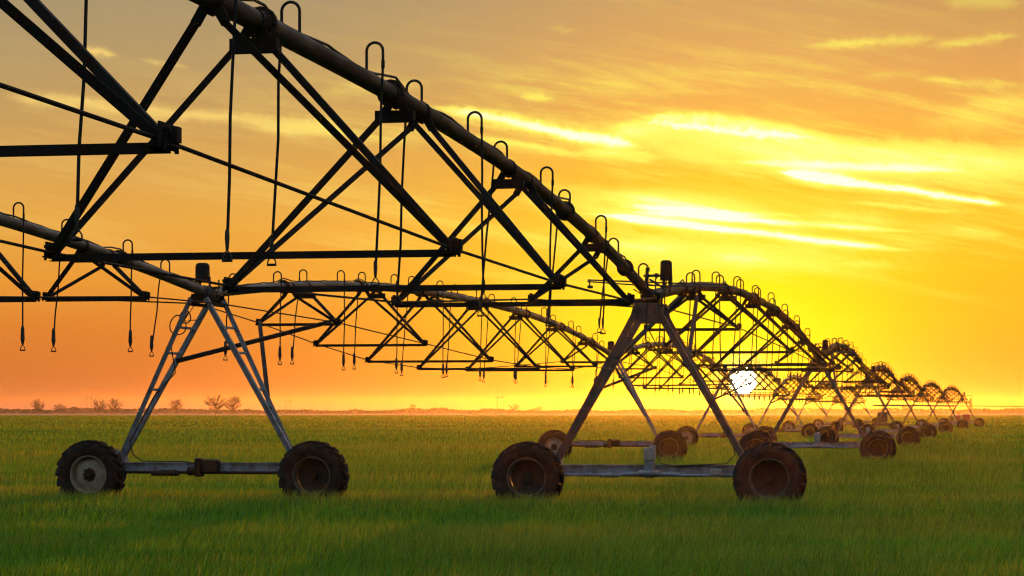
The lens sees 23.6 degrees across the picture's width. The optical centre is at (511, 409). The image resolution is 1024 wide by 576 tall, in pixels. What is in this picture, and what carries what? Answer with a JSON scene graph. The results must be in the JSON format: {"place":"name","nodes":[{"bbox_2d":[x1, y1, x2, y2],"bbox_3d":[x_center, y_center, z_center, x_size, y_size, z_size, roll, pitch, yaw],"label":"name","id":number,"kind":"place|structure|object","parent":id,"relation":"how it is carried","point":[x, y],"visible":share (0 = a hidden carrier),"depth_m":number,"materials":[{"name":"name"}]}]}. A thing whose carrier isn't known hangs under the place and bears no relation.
{"place":"outdoors","nodes":[
{"label":"outdoors","id":0,"kind":"place"},
{"bbox_2d":[0,415,1023,575],"bbox_3d":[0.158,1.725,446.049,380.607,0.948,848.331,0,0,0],"label":"wheat grass","id":1,"kind":"structure","parent":0,"point":[422,499],"depth_m":37.32,"materials":[{"name":"green plant"}]},
{"bbox_2d":[0,411,1023,426],"bbox_3d":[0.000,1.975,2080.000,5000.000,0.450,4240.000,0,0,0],"label":"ground","id":2,"kind":"structure","parent":0,"point":[594,414],"depth_m":1101.63,"materials":[{"name":"green plant"}]},
{"bbox_2d":[30,399,44,413],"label":"bare tree","id":3,"kind":"object","parent":2,"relation":"on","point":[38,406],"visible":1,"depth_m":1149.58,"materials":[{"name":"brown plant"}]},
{"bbox_2d":[54,404,65,413],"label":"bare tree","id":4,"kind":"object","parent":2,"relation":"on","point":[59,408],"visible":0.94,"depth_m":1299.95,"materials":[{"name":"brown plant"}]},
{"bbox_2d":[68,406,78,413],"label":"bush","id":5,"kind":"object","parent":2,"relation":"on","point":[77,409],"visible":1,"depth_m":999.75,"materials":[{"name":"brown plant"}]},
{"bbox_2d":[93,399,106,414],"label":"bare tree","id":6,"kind":"object","parent":2,"relation":"on","point":[98,407],"visible":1,"depth_m":1099.70,"materials":[{"name":"brown plant"}]},
{"bbox_2d":[107,397,123,414],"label":"bare tree","id":7,"kind":"object","parent":2,"relation":"on","point":[114,405],"visible":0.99,"depth_m":1099.65,"materials":[{"name":"brown plant"}]},
{"bbox_2d":[168,399,182,411],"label":"bare tree","id":8,"kind":"object","parent":2,"relation":"on","point":[177,404],"visible":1,"depth_m":1149.25,"materials":[{"name":"brown plant"}]},
{"bbox_2d":[55,263,349,499],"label":"irrigation tower","id":9,"kind":"structure","parent":2,"relation":"on","point":[96,465],"depth_m":43.26,"materials":[{"name":"metal"}]},
{"bbox_2d":[0,202,215,356],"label":"irrigation span","id":10,"kind":"object","parent":9,"relation":"attached to","point":[23,226],"visible":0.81,"depth_m":37.81,"materials":[{"name":"metal"}]},
{"bbox_2d":[215,269,610,387],"bbox_3d":[-0.897,-1.987,65.015,3.350,2.471,44.136,0,0,12],"label":"irrigation span","id":11,"kind":"object","parent":9,"relation":"attached to","point":[527,314],"visible":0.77,"depth_m":59.71,"materials":[{"name":"metal"}]},
{"bbox_2d":[202,394,225,414],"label":"bare tree","id":12,"kind":"object","parent":2,"relation":"on","point":[215,404],"visible":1,"depth_m":1049.37,"materials":[{"name":"brown plant"}]},
{"bbox_2d":[223,396,241,414],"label":"bare tree","id":13,"kind":"object","parent":2,"relation":"on","point":[233,403],"visible":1,"depth_m":1049.55,"materials":[{"name":"brown plant"}]},
{"bbox_2d":[0,407,1023,413],"bbox_3d":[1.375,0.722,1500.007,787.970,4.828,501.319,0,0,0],"label":"treeline","id":14,"kind":"object","parent":2,"relation":"on","point":[507,411],"visible":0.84,"depth_m":1338.15,"materials":[{"name":"green plant"}]},
{"bbox_2d":[509,404,522,410],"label":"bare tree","id":15,"kind":"object","parent":2,"relation":"on","point":[513,407],"visible":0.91,"depth_m":1499.53,"materials":[{"name":"brown plant"}]},
{"bbox_2d":[538,341,687,459],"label":"irrigation tower","id":16,"kind":"structure","parent":2,"relation":"on","point":[670,442],"depth_m":86.38,"materials":[{"name":"grey metal"}]},
{"bbox_2d":[491,260,806,504],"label":"irrigation tower","id":17,"kind":"structure","parent":2,"relation":"on","point":[772,469],"depth_m":41.41,"materials":[{"name":"metal"}]},
{"bbox_2d":[0,0,661,343],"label":"irrigation span","id":18,"kind":"object","parent":17,"relation":"attached to","point":[266,30],"visible":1,"depth_m":19.56,"materials":[{"name":"metal"}]},
{"bbox_2d":[644,270,841,386],"bbox_3d":[6.358,-1.962,62.414,3.350,2.260,42.380,0,0,11],"label":"irrigation span","id":19,"kind":"object","parent":17,"relation":"attached to","point":[754,299],"visible":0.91,"depth_m":57.92,"materials":[{"name":"metal"}]},
{"bbox_2d":[677,367,776,444],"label":"irrigation tower","id":20,"kind":"structure","parent":2,"relation":"on","point":[691,435],"depth_m":127.87,"materials":[{"name":"grey metal"}]},
{"bbox_2d":[612,336,733,397],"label":"irrigation span","id":21,"kind":"object","parent":20,"relation":"attached to","point":[650,346],"visible":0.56,"depth_m":102.08,"materials":[{"name":"metal"}]},
{"bbox_2d":[720,360,789,402],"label":"irrigation span","id":22,"kind":"object","parent":20,"relation":"attached to","point":[772,381],"visible":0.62,"depth_m":148.76,"materials":[{"name":"metal"}]},
{"bbox_2d":[741,378,817,438],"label":"irrigation tower","id":23,"kind":"structure","parent":2,"relation":"on","point":[809,429],"depth_m":169.76,"materials":[{"name":"grey metal"}]},
{"bbox_2d":[773,372,822,403],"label":"irrigation span","id":24,"kind":"object","parent":23,"relation":"attached to","point":[793,378],"visible":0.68,"depth_m":185.84,"materials":[{"name":"metal"}]},
{"bbox_2d":[782,384,843,432],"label":"irrigation tower","id":25,"kind":"structure","parent":2,"relation":"on","point":[792,425],"depth_m":211.81,"materials":[{"name":"grey metal"}]},
{"bbox_2d":[739,340,896,462],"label":"irrigation tower","id":26,"kind":"structure","parent":2,"relation":"on","point":[877,443],"depth_m":82.95,"materials":[{"name":"grey metal"}]},
{"bbox_2d":[812,392,863,427],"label":"irrigation tower","id":27,"kind":"structure","parent":2,"relation":"on","point":[860,422],"depth_m":253.85,"materials":[{"name":"grey metal"}]},
{"bbox_2d":[806,379,846,404],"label":"irrigation span","id":28,"kind":"object","parent":27,"relation":"attached to","point":[830,395],"visible":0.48,"depth_m":231.34,"materials":[{"name":"metal"}]},
{"bbox_2d":[837,397,880,425],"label":"irrigation tower","id":29,"kind":"structure","parent":2,"relation":"on","point":[873,421],"depth_m":295.78,"materials":[{"name":"grey metal"}]},
{"bbox_2d":[833,384,865,405],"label":"irrigation span","id":30,"kind":"object","parent":29,"relation":"attached to","point":[849,396],"visible":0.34,"depth_m":274.98,"materials":[{"name":"metal"}]},
{"bbox_2d":[816,366,920,445],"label":"irrigation tower","id":31,"kind":"structure","parent":2,"relation":"on","point":[907,435],"depth_m":124.54,"materials":[{"name":"grey metal"}]},
{"bbox_2d":[798,337,889,395],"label":"irrigation span","id":32,"kind":"object","parent":31,"relation":"attached to","point":[836,346],"visible":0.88,"depth_m":101.02,"materials":[{"name":"metal"}]},
{"bbox_2d":[874,407,889,427],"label":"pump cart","id":33,"kind":"object","parent":2,"relation":"on","point":[884,418],"visible":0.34,"depth_m":254.34,"materials":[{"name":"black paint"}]},
{"bbox_2d":[858,378,936,437],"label":"irrigation tower","id":34,"kind":"structure","parent":2,"relation":"on","point":[927,429],"depth_m":165.99,"materials":[{"name":"grey metal"}]},
{"bbox_2d":[851,361,914,401],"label":"irrigation span","id":35,"kind":"object","parent":34,"relation":"attached to","point":[881,368],"visible":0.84,"depth_m":142.96,"materials":[{"name":"metal"}]},
{"bbox_2d":[889,385,952,432],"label":"irrigation tower","id":36,"kind":"structure","parent":2,"relation":"on","point":[945,425],"depth_m":207.63,"materials":[{"name":"grey metal"}]},
{"bbox_2d":[885,373,934,403],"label":"irrigation span","id":37,"kind":"object","parent":36,"relation":"attached to","point":[909,379],"visible":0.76,"depth_m":184.36,"materials":[{"name":"metal"}]},
{"bbox_2d":[916,389,968,428],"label":"irrigation tower","id":38,"kind":"structure","parent":2,"relation":"on","point":[962,423],"depth_m":249.18,"materials":[{"name":"grey metal"}]},
{"bbox_2d":[913,380,952,404],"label":"irrigation span","id":39,"kind":"object","parent":38,"relation":"attached to","point":[935,386],"visible":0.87,"depth_m":226.15,"materials":[{"name":"metal"}]},
{"bbox_2d":[873,405,1023,420],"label":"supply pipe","id":40,"kind":"object","parent":2,"relation":"on","point":[953,406],"visible":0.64,"depth_m":341.29,"materials":[{"name":"grey metal"}]},
{"bbox_2d":[939,392,984,426],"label":"irrigation tower","id":41,"kind":"structure","parent":2,"relation":"on","point":[977,422],"depth_m":290.73,"materials":[{"name":"grey metal"}]},
{"bbox_2d":[936,386,969,404],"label":"irrigation span","id":42,"kind":"object","parent":41,"relation":"attached to","point":[949,388],"visible":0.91,"depth_m":267.90,"materials":[{"name":"metal"}]},
{"bbox_2d":[962,414,970,425],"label":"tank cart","id":43,"kind":"object","parent":2,"relation":"on","point":[966,417],"visible":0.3,"depth_m":329.36,"materials":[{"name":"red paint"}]},
{"bbox_2d":[0,0,1023,410],"label":"sky","id":44,"kind":"structure","parent":0,"point":[859,164],"materials":[{"name":"orange"}]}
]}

